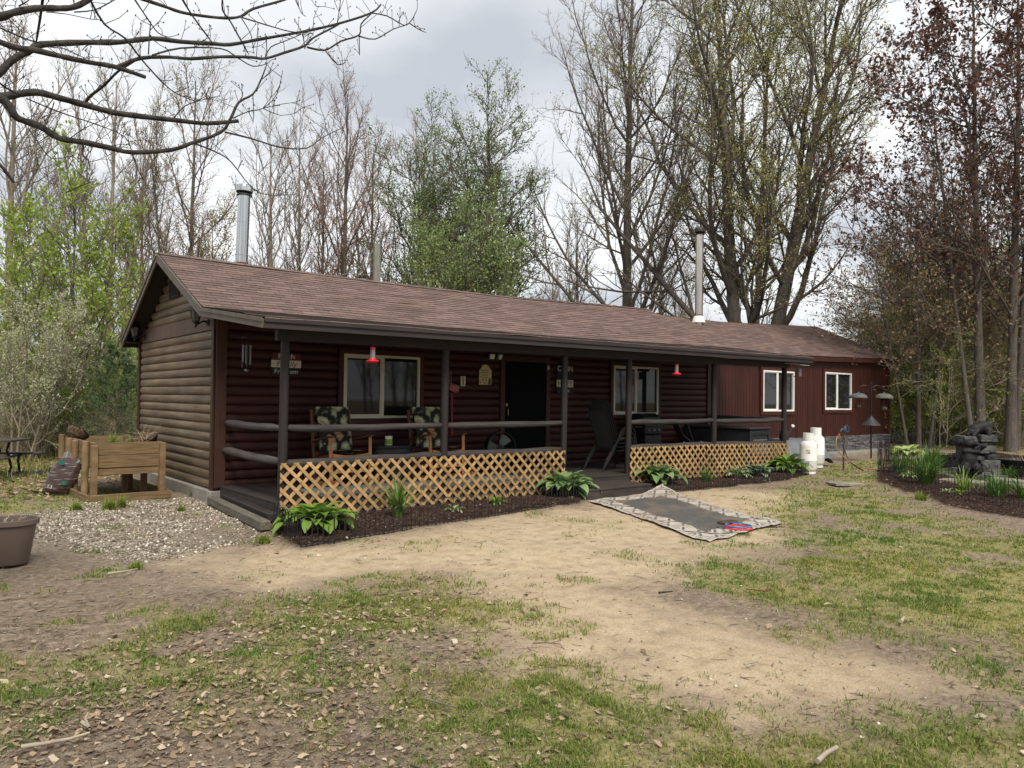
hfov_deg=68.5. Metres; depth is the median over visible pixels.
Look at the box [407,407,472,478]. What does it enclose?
rocking chair
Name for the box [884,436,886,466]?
garden fence
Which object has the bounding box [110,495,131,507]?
grass tuft
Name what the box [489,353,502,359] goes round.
flood light
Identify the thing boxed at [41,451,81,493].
soil bag
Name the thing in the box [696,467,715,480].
daylily
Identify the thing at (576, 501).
wire edging
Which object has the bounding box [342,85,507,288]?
pear tree
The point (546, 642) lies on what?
fallen stick
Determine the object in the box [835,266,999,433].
woods sapling
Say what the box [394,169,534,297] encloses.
pale green tree
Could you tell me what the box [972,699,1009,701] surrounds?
fallen stick
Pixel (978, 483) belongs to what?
flagstone
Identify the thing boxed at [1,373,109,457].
green bush
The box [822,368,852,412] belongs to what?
window
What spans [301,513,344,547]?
wire edging
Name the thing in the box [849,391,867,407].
dome feeder
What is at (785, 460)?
hosta
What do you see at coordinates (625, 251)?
oak tree
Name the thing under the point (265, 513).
landscape timber
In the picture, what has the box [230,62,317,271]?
bare tree
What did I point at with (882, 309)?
woods sapling
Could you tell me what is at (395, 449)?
side table
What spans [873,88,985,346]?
woods tree
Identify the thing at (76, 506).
grass tuft
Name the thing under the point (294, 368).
family sign
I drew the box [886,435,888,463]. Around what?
garden fence
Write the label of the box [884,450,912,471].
daylily
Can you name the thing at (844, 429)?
yard hydrant
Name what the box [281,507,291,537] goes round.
wire edging
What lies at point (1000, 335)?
woods sapling
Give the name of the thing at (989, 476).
flagstone
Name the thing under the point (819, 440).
propane cylinder
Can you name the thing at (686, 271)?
budding tree
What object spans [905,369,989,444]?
green bush
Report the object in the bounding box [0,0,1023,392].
sky
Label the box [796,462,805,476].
wire edging
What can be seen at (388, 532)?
wire edging
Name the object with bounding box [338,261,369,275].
service cable
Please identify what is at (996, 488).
daylily
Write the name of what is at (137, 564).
grass tuft
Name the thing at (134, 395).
green bush
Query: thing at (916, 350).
rusty maple
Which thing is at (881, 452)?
garden fence
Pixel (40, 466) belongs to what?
meadow weeds
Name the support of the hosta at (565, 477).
on the ground at (534, 560)
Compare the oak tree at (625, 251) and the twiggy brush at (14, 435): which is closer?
the twiggy brush at (14, 435)
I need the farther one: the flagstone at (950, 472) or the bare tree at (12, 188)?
the bare tree at (12, 188)
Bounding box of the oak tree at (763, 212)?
[531,0,910,324]
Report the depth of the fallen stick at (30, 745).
3.61 m
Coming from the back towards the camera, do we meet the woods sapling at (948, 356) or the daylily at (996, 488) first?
the woods sapling at (948, 356)
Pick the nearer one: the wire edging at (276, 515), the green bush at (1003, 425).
the wire edging at (276, 515)
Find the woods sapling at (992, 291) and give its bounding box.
[920,237,1022,437]
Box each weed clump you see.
[100,433,122,441]
[102,431,124,442]
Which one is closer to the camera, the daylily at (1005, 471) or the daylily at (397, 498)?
the daylily at (397, 498)
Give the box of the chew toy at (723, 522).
[717,520,737,524]
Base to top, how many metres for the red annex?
7.249 m
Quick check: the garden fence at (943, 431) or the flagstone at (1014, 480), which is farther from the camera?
the garden fence at (943, 431)
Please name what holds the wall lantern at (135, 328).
attached to the log cabin
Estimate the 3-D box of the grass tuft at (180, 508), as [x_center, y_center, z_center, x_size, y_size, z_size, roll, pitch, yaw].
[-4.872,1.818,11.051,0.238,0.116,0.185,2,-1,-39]
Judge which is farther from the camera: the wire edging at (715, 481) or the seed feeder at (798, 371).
the seed feeder at (798, 371)
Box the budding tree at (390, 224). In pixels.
[332,115,421,282]
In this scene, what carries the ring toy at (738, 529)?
on the outdoor rug at (668, 507)
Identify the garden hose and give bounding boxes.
[835,433,886,469]
[841,436,863,470]
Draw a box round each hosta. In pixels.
[272,501,359,535]
[444,504,464,512]
[486,496,507,504]
[536,470,598,499]
[631,462,687,484]
[725,467,752,477]
[742,463,774,476]
[763,453,809,472]
[885,444,925,460]
[897,471,916,476]
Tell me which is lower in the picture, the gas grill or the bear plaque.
the gas grill
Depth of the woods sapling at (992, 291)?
32.01 m
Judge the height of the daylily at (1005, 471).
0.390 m
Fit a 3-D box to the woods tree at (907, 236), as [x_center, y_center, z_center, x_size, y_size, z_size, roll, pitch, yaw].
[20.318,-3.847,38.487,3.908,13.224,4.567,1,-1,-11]
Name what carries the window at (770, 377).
in the red annex
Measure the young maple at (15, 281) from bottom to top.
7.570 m
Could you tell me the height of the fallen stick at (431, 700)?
0.014 m
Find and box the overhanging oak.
[0,0,425,195]
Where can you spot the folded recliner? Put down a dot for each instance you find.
(678, 429)
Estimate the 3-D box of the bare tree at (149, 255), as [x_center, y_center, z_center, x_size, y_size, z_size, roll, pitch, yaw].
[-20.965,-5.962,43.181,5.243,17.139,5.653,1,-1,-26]
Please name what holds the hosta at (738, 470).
on the ground at (534, 560)
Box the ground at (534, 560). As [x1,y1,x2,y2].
[0,406,1023,767]
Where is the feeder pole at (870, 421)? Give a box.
[858,383,883,458]
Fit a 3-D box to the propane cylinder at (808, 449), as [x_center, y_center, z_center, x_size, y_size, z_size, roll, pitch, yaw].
[6.957,1.624,17.640,0.396,0.949,0.398,0,-1,17]
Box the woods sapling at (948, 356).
[883,282,1004,441]
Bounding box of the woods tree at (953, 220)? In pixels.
[912,182,991,311]
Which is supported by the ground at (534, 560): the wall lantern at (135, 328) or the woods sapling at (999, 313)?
the woods sapling at (999, 313)
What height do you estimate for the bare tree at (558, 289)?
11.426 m
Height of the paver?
0.050 m
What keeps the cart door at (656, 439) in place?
in the gas grill
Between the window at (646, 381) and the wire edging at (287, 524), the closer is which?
the wire edging at (287, 524)
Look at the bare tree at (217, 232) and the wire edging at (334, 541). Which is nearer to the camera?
the wire edging at (334, 541)
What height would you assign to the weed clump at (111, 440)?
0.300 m
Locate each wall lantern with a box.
[130,323,145,340]
[189,306,209,327]
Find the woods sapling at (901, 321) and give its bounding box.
[808,240,999,427]
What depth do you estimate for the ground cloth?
15.39 m
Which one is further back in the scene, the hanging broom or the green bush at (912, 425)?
the green bush at (912, 425)
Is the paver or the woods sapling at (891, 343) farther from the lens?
the woods sapling at (891, 343)
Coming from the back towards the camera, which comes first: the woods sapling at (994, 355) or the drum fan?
the woods sapling at (994, 355)
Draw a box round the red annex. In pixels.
[658,227,911,456]
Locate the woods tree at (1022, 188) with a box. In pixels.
[962,82,1023,438]
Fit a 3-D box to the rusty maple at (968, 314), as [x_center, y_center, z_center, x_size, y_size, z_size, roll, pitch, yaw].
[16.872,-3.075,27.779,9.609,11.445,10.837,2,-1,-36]
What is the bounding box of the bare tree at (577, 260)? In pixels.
[550,164,611,302]
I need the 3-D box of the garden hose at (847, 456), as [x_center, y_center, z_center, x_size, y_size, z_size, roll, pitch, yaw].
[8.253,1.678,18.195,0.514,0.847,0.187,0,-1,19]
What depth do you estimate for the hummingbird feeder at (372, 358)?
10.86 m
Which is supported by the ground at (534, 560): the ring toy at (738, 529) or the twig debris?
the twig debris
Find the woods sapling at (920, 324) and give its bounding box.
[827,255,1023,415]
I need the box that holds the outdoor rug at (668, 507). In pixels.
[588,483,782,540]
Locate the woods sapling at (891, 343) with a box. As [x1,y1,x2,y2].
[858,305,956,431]
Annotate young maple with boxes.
[0,116,149,453]
[0,226,86,445]
[86,308,137,406]
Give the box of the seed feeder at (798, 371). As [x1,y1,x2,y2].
[794,368,803,376]
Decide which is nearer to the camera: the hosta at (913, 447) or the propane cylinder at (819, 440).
the propane cylinder at (819, 440)
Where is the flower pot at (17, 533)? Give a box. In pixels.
[0,514,39,566]
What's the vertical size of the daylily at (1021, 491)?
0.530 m
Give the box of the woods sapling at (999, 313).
[935,227,1021,441]
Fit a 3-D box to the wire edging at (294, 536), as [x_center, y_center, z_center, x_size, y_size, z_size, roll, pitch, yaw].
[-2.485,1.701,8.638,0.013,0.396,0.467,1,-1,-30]
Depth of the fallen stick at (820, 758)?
3.56 m
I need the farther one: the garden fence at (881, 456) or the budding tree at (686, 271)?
the budding tree at (686, 271)
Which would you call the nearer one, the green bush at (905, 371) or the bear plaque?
the bear plaque
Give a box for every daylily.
[366,476,421,516]
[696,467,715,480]
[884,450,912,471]
[903,451,954,484]
[908,440,949,466]
[946,465,981,491]
[971,469,1020,496]
[1000,465,1019,477]
[1006,475,1023,498]
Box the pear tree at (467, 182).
[398,50,573,300]
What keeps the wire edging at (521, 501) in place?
on the ground at (534, 560)
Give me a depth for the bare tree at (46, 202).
44.13 m
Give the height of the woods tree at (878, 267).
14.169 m
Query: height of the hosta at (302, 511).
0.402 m
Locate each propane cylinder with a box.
[799,433,816,473]
[811,427,824,467]
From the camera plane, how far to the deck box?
18.44 m
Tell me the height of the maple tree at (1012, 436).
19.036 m
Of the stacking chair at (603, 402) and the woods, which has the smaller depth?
the stacking chair at (603, 402)
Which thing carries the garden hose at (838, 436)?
on the ground at (534, 560)
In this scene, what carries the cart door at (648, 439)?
in the gas grill
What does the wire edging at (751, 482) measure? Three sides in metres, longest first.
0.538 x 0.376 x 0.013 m
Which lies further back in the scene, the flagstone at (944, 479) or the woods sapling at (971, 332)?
the woods sapling at (971, 332)
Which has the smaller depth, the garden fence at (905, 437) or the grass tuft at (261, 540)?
the grass tuft at (261, 540)
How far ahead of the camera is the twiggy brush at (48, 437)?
19.35 m
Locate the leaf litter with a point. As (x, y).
(212, 712)
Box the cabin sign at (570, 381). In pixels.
[556,361,572,393]
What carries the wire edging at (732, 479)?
on the ground at (534, 560)
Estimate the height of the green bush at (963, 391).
3.783 m
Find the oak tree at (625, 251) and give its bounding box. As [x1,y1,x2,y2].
[407,0,735,312]
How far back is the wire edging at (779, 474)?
16.12 m
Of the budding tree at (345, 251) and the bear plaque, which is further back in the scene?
the budding tree at (345, 251)
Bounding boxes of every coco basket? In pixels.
[65,419,91,439]
[127,424,157,441]
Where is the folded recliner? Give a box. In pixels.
[672,424,705,465]
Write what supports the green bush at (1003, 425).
on the ground at (534, 560)
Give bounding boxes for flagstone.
[939,470,956,474]
[939,478,956,481]
[945,474,965,477]
[970,480,987,485]
[985,475,1007,477]
[993,477,1023,483]
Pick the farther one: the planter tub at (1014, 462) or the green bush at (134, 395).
the green bush at (134, 395)
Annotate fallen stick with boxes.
[21,731,89,748]
[107,568,137,574]
[306,688,322,693]
[423,697,455,707]
[532,642,563,648]
[747,588,769,591]
[815,745,838,763]
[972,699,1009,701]
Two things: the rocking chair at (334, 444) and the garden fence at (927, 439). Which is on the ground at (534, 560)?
the garden fence at (927, 439)
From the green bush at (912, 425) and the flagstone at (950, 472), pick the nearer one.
the flagstone at (950, 472)
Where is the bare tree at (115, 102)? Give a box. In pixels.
[32,19,198,371]
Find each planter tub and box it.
[937,452,957,468]
[997,455,1023,477]
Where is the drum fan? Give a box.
[483,431,515,471]
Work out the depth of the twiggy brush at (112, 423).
19.63 m
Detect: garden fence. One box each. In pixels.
[877,443,882,472]
[880,438,883,468]
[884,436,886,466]
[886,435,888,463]
[888,450,894,477]
[894,448,900,479]
[901,430,912,444]
[901,449,911,484]
[912,430,922,449]
[912,451,922,486]
[922,429,932,449]
[932,429,942,449]
[935,456,954,495]
[942,428,951,449]
[954,460,975,501]
[976,463,1000,505]
[1000,464,1023,507]
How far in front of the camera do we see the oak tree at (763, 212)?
30.65 m
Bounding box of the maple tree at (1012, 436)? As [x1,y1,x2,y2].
[798,0,1023,451]
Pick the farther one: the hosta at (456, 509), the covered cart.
the covered cart
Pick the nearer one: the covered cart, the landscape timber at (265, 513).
the landscape timber at (265, 513)
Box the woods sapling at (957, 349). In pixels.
[862,284,1017,447]
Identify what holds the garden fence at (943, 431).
on the ground at (534, 560)
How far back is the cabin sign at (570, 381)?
16.85 m
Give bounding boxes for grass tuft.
[67,500,84,510]
[95,496,125,510]
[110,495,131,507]
[125,560,145,569]
[175,504,187,511]
[248,533,274,544]
[913,491,932,500]
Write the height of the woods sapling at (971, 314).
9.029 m
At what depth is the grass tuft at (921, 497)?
13.31 m
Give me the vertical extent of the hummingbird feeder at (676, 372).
0.340 m
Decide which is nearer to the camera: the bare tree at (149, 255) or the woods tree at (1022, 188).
the woods tree at (1022, 188)
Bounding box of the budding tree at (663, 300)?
[631,208,712,316]
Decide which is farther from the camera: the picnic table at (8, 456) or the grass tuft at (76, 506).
the picnic table at (8, 456)
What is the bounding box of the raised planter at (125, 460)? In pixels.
[58,434,170,502]
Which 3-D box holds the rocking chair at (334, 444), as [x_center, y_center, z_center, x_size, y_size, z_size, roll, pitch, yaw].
[-2.821,1.017,12.429,0.775,1.269,1.280,2,-1,-39]
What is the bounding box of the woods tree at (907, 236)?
[853,176,941,331]
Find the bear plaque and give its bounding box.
[479,364,491,384]
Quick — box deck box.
[684,424,771,461]
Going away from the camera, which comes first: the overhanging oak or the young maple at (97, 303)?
the overhanging oak
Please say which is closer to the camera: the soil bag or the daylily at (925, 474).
the soil bag
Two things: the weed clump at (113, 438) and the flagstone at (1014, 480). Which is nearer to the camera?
the weed clump at (113, 438)
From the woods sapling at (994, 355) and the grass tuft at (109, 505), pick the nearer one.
the grass tuft at (109, 505)
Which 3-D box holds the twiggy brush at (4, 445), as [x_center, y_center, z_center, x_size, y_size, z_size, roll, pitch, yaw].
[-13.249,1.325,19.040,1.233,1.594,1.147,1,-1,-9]
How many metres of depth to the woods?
71.78 m
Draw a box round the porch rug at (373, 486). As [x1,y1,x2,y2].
[298,475,540,496]
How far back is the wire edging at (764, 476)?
15.81 m
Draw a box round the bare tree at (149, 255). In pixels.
[101,142,190,369]
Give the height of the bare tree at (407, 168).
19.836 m
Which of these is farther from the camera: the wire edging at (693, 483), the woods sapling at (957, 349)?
the woods sapling at (957, 349)
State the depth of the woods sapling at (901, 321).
29.09 m
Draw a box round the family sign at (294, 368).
[271,353,300,375]
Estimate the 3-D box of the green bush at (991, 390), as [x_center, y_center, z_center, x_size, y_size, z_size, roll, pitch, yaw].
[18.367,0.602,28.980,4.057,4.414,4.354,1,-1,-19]
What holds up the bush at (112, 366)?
on the ground at (534, 560)
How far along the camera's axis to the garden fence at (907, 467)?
15.36 m
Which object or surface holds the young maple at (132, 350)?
on the ground at (534, 560)
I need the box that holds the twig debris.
[0,460,1023,767]
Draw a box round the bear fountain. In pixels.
[953,421,1001,478]
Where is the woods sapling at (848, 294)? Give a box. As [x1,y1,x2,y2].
[828,275,943,431]
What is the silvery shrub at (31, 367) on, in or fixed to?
on the ground at (534, 560)
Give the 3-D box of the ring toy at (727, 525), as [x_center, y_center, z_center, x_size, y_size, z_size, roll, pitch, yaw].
[2.950,1.845,9.795,0.352,0.022,0.352,2,-1,-39]
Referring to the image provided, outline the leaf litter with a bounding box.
[0,436,1023,767]
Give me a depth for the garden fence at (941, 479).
13.85 m
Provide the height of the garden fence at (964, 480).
0.762 m
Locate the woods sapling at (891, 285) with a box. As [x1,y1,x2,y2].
[837,240,1009,341]
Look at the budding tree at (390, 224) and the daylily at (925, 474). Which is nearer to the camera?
the daylily at (925, 474)
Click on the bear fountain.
(975, 446)
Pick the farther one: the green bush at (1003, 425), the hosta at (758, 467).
the green bush at (1003, 425)
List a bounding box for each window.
[337,348,423,423]
[609,361,660,418]
[759,367,795,414]
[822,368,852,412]
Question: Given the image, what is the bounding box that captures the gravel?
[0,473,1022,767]
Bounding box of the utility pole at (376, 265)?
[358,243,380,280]
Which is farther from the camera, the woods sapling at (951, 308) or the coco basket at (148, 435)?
the woods sapling at (951, 308)
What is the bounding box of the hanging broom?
[449,371,459,434]
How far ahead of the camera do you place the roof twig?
15.02 m
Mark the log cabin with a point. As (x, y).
(215, 414)
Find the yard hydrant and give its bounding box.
[839,424,849,469]
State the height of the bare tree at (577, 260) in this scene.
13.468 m
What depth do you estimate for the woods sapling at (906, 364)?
27.29 m
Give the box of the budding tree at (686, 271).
[648,246,710,319]
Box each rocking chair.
[304,407,378,485]
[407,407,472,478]
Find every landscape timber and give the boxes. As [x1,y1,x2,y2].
[207,496,270,530]
[220,493,275,521]
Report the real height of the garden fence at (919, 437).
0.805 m
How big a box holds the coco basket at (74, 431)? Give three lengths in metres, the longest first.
0.484 x 0.475 x 0.280 m
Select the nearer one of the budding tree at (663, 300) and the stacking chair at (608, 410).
the stacking chair at (608, 410)
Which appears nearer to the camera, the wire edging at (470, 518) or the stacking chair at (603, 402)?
the wire edging at (470, 518)
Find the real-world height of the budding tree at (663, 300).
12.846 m
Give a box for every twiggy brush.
[0,401,24,454]
[0,406,14,455]
[0,409,33,451]
[13,403,67,458]
[52,407,112,441]
[62,401,114,435]
[96,391,136,435]
[111,403,136,433]
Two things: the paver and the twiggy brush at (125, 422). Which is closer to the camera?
the paver
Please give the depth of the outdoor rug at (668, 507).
11.35 m
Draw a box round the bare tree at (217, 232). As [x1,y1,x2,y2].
[162,190,254,264]
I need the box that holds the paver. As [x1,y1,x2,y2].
[826,482,864,485]
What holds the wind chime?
hanging from the log cabin
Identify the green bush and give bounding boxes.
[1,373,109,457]
[44,368,135,441]
[59,362,137,435]
[83,354,136,435]
[884,381,935,443]
[889,374,951,443]
[890,351,929,434]
[890,370,955,442]
[890,376,966,444]
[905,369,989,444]
[913,384,996,444]
[925,359,1004,441]
[928,343,1023,443]
[985,372,1023,448]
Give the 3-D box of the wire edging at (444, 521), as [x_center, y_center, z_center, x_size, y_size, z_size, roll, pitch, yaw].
[-1.019,1.736,10.075,0.014,0.406,0.613,-3,-3,39]
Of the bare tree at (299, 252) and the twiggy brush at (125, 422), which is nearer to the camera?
the twiggy brush at (125, 422)
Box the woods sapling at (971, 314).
[903,232,1018,437]
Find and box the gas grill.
[621,413,667,460]
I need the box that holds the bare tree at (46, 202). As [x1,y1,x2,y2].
[0,148,79,347]
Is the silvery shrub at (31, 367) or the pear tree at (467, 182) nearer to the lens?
the silvery shrub at (31, 367)
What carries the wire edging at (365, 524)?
on the ground at (534, 560)
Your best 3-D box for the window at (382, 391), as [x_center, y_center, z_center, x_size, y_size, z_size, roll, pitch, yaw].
[-2.394,0.052,13.882,1.774,1.344,0.058,2,-1,-39]
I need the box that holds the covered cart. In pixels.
[770,437,832,462]
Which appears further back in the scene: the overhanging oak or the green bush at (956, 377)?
the green bush at (956, 377)
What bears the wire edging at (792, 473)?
on the ground at (534, 560)
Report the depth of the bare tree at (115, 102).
33.07 m
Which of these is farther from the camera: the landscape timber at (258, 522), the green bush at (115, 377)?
the green bush at (115, 377)
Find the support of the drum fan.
on the log cabin
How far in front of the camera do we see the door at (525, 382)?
16.08 m
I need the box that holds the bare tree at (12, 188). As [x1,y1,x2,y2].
[0,0,117,431]
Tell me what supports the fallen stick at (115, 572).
on the ground at (534, 560)
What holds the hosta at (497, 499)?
on the ground at (534, 560)
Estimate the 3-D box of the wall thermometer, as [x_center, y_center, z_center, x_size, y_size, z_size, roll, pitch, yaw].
[-0.980,-0.057,15.034,0.115,0.200,0.016,2,-1,-39]
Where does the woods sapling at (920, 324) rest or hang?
on the ground at (534, 560)
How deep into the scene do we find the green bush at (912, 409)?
27.66 m
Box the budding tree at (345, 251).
[276,36,397,281]
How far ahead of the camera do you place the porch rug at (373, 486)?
12.27 m
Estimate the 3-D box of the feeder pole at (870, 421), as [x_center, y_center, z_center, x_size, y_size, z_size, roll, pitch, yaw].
[10.379,1.069,21.713,0.549,2.238,0.528,2,-2,-44]
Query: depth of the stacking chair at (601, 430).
15.47 m
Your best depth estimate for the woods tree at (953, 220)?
40.22 m
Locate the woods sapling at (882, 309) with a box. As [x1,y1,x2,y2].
[834,250,998,438]
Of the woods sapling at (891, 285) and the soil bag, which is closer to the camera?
the soil bag
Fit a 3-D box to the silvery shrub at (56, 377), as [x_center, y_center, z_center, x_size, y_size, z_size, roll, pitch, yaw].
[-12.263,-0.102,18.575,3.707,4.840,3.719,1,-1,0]
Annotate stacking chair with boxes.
[583,411,634,471]
[584,407,635,468]
[585,403,636,464]
[586,400,637,460]
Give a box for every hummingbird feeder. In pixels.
[366,347,378,362]
[672,362,680,375]
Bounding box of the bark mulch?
[270,452,1023,543]
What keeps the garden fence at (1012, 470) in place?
on the ground at (534, 560)
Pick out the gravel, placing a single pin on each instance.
(64, 529)
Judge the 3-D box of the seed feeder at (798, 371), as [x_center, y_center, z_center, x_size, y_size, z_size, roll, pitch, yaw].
[7.002,-0.318,18.334,0.250,0.293,0.250,2,-1,-39]
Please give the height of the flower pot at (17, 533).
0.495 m
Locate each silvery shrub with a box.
[0,280,102,461]
[0,317,104,457]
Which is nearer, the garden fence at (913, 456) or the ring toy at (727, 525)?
the ring toy at (727, 525)
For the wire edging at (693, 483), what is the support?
on the ground at (534, 560)
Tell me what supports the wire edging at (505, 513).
on the ground at (534, 560)
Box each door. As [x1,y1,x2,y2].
[498,356,550,467]
[645,436,652,458]
[653,435,660,458]
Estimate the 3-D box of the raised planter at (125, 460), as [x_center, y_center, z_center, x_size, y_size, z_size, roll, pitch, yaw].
[-6.978,1.401,13.088,1.270,0.980,2.482,2,-2,-41]
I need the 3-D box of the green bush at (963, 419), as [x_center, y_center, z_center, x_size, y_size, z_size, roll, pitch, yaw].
[16.244,1.157,27.538,2.799,2.837,2.608,0,-1,40]
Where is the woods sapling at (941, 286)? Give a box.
[876,245,1018,416]
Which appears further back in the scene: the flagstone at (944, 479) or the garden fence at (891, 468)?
the garden fence at (891, 468)
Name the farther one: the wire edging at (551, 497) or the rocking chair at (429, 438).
the rocking chair at (429, 438)
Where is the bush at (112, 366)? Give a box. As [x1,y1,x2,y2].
[66,343,137,436]
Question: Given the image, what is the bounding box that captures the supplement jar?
[385,436,391,444]
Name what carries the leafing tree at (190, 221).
on the ground at (534, 560)
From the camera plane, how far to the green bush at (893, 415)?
26.91 m
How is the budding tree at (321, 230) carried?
on the ground at (534, 560)
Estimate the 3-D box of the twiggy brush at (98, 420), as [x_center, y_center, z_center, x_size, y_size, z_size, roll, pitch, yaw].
[-11.754,1.278,20.976,1.452,1.877,1.351,2,-1,-39]
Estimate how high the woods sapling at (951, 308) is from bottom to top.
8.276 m
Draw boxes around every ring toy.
[724,523,751,528]
[724,525,752,530]
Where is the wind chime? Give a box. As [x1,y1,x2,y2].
[242,337,251,371]
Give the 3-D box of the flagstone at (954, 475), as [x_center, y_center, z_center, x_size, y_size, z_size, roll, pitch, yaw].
[9.947,2.057,16.840,0.409,0.050,0.521,0,-3,11]
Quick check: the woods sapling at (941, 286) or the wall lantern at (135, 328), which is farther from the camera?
the woods sapling at (941, 286)
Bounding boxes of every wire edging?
[272,504,282,531]
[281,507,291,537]
[290,513,301,546]
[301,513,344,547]
[345,507,384,540]
[384,503,419,534]
[419,497,451,526]
[452,494,481,521]
[481,491,508,517]
[509,488,533,512]
[534,485,557,508]
[557,481,579,504]
[661,475,682,491]
[683,474,703,491]
[704,472,722,488]
[723,471,741,486]
[742,468,757,484]
[758,468,771,482]
[772,466,786,481]
[786,464,796,478]
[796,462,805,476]
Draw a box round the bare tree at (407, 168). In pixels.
[381,108,475,287]
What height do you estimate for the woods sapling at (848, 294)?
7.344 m
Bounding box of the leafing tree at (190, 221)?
[90,32,251,313]
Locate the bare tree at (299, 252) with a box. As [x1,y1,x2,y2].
[258,77,340,274]
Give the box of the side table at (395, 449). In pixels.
[372,444,413,479]
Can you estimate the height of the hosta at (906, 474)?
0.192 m
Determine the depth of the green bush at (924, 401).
28.17 m
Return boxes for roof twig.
[398,302,433,304]
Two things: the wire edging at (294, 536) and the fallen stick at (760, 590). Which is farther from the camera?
the wire edging at (294, 536)
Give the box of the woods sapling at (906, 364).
[865,276,1018,444]
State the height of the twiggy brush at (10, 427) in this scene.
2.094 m
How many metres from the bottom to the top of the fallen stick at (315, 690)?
0.027 m
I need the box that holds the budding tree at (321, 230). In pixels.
[273,139,374,274]
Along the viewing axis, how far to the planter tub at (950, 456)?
18.53 m
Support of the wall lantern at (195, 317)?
attached to the log cabin
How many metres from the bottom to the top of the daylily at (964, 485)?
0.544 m
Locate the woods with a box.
[16,288,1008,372]
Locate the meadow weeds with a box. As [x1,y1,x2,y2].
[0,431,1023,482]
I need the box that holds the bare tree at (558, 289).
[531,247,573,300]
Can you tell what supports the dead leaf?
on the ground at (534, 560)
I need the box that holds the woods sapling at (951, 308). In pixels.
[882,246,1009,433]
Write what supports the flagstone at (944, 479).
on the ground at (534, 560)
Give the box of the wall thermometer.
[460,376,465,385]
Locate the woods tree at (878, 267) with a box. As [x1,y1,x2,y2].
[855,213,907,341]
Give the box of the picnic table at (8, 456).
[0,438,45,477]
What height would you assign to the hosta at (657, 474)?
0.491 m
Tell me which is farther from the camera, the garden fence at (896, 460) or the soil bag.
the garden fence at (896, 460)
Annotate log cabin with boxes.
[120,183,813,516]
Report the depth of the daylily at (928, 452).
18.31 m
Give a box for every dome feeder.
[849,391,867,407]
[875,392,893,409]
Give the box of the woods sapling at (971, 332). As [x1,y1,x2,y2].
[888,247,1023,442]
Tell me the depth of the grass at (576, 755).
4.95 m
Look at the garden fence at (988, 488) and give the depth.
12.68 m
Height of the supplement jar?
0.162 m
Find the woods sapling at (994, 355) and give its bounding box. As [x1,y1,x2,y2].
[937,269,1023,444]
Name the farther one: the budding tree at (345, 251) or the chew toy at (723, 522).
the budding tree at (345, 251)
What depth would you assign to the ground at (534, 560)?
5.64 m
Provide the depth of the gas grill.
17.53 m
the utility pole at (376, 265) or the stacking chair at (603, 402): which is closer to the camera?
the stacking chair at (603, 402)
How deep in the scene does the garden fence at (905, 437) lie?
23.27 m
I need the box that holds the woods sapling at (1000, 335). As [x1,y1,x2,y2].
[943,265,1023,434]
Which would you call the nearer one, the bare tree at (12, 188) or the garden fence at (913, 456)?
the garden fence at (913, 456)
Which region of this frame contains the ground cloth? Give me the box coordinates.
[6,468,51,477]
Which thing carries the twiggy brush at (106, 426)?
on the ground at (534, 560)
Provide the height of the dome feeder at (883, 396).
0.575 m
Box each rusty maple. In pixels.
[773,136,1023,448]
[799,126,1023,444]
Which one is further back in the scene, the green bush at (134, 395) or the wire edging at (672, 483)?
the green bush at (134, 395)
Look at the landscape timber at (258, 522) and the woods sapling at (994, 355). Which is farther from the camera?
the woods sapling at (994, 355)
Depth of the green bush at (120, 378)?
25.33 m
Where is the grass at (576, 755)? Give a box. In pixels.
[0,441,1023,767]
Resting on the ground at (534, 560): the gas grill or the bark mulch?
the bark mulch
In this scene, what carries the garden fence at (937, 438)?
on the ground at (534, 560)
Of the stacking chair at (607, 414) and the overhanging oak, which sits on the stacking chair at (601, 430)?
the stacking chair at (607, 414)

